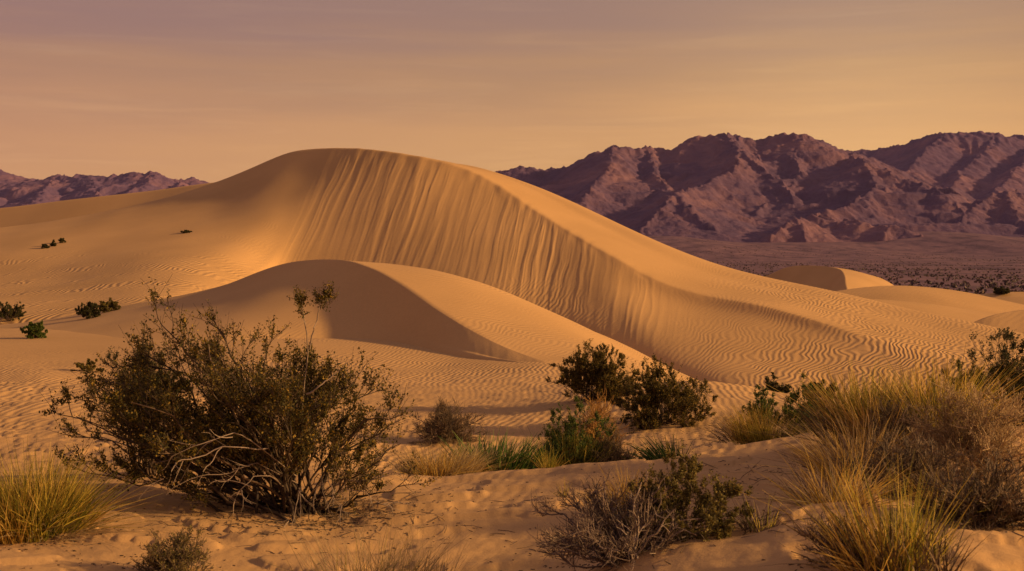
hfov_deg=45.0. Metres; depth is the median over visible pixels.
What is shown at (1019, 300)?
dune
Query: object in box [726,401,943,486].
rush clump
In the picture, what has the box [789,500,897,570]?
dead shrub
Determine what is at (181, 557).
shrub
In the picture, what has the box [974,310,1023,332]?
dune
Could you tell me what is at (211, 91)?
sky
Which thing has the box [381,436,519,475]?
grass clump
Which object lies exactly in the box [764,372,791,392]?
bush
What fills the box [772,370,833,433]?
brush
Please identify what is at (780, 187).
mountain range
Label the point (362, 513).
twig litter
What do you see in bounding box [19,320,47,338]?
bush
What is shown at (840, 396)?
rush clump
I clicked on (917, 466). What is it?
dry brush
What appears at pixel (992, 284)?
desert scrub
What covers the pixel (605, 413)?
dry brush
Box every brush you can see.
[546,388,632,452]
[561,460,702,517]
[575,420,641,462]
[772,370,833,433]
[835,388,964,458]
[836,427,982,501]
[887,363,1023,480]
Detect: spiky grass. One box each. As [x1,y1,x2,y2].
[429,426,573,471]
[608,433,692,459]
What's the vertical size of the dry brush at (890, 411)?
0.807 m
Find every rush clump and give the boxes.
[718,351,1017,451]
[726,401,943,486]
[734,435,953,515]
[739,451,991,570]
[785,341,1023,446]
[802,377,941,449]
[862,450,1017,520]
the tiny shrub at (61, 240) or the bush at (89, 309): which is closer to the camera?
the bush at (89, 309)
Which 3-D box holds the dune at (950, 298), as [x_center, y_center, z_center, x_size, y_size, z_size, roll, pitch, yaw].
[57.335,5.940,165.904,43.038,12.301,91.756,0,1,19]
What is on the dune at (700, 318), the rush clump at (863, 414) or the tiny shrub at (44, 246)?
the tiny shrub at (44, 246)
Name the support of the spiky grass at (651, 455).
on the sand ground at (508, 399)
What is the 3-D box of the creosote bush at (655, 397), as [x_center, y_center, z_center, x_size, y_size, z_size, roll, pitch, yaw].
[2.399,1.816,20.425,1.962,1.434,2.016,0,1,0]
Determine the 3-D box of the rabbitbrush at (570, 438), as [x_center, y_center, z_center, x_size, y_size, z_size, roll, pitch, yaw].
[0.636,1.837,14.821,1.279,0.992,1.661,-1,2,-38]
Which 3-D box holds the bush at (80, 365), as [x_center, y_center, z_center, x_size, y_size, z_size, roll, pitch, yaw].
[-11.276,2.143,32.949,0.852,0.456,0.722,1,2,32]
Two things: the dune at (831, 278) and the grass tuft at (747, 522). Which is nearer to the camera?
the grass tuft at (747, 522)
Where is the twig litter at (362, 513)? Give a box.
[84,416,1023,570]
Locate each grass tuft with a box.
[521,444,569,467]
[552,476,575,496]
[704,488,806,532]
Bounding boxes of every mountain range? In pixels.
[0,169,208,207]
[495,132,1023,241]
[847,131,1023,198]
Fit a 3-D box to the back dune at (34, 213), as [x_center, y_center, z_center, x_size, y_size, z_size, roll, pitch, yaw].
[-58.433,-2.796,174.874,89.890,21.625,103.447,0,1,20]
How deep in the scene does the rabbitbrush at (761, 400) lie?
15.59 m
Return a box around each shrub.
[41,244,49,248]
[58,238,65,242]
[130,522,213,570]
[530,464,713,570]
[623,439,755,541]
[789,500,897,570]
[910,442,1023,530]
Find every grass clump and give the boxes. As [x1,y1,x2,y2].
[0,433,199,552]
[247,496,493,570]
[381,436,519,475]
[688,396,828,444]
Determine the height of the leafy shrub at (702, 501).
0.734 m
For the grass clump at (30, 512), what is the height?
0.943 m
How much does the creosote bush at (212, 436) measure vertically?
2.200 m
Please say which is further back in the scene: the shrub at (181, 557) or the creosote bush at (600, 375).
the creosote bush at (600, 375)
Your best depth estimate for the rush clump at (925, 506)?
7.89 m
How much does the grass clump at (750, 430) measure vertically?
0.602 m
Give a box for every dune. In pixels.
[0,148,1023,400]
[0,182,214,227]
[0,259,666,381]
[765,265,893,290]
[836,286,1023,313]
[870,299,995,321]
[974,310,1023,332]
[978,292,1023,298]
[998,296,1023,304]
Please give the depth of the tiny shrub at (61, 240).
100.62 m
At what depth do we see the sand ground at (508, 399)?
12.46 m
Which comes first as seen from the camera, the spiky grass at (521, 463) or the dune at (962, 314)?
the spiky grass at (521, 463)
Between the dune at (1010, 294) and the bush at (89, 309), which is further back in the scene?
the dune at (1010, 294)
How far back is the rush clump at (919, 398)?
11.36 m
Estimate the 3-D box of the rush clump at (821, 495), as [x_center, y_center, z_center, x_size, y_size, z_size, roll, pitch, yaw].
[2.140,1.253,8.402,1.332,0.591,1.936,-1,2,-29]
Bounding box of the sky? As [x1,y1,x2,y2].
[0,0,1023,182]
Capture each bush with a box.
[0,301,26,320]
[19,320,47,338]
[39,275,441,527]
[70,358,104,372]
[74,301,100,318]
[99,297,120,312]
[99,334,184,476]
[153,370,193,391]
[399,394,491,445]
[545,338,641,401]
[599,353,717,433]
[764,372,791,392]
[808,379,838,398]
[924,327,1023,425]
[993,286,1010,294]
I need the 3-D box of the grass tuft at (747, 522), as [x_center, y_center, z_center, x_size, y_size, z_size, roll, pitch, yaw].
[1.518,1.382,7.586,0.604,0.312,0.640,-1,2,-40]
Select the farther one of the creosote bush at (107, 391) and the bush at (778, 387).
the bush at (778, 387)
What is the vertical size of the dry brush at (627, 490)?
0.508 m
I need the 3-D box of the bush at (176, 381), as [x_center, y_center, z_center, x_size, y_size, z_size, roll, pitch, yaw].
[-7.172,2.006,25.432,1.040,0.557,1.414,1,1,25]
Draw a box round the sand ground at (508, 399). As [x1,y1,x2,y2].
[0,231,1023,570]
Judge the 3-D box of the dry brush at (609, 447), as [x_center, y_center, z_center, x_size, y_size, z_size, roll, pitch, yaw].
[1.130,1.977,14.662,0.779,0.782,0.783,-1,2,-44]
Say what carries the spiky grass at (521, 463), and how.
on the sand ground at (508, 399)
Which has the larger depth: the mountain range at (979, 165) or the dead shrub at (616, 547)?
the mountain range at (979, 165)
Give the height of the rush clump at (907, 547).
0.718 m
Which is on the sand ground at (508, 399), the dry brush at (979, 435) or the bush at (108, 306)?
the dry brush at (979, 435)
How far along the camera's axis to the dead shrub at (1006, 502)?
7.62 m
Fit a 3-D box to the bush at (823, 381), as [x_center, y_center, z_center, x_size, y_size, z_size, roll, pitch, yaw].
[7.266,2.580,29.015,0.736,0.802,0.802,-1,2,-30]
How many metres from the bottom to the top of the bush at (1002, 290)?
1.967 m
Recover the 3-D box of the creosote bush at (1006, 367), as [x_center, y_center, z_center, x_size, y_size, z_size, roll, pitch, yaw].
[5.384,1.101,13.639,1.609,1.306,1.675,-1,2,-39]
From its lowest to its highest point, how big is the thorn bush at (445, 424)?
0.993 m
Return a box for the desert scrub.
[686,240,1023,293]
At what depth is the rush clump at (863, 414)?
11.14 m
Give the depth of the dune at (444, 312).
46.71 m
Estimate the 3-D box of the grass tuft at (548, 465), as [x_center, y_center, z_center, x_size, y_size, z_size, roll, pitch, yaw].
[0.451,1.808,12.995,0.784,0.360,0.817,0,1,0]
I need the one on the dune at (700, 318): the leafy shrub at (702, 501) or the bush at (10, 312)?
the bush at (10, 312)
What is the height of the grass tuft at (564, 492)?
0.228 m
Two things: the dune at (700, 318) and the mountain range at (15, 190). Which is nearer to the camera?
the dune at (700, 318)
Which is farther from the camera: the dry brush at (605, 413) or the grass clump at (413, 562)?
the dry brush at (605, 413)
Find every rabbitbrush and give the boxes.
[522,395,628,466]
[734,384,778,435]
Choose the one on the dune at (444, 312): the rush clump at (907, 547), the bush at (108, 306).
the bush at (108, 306)

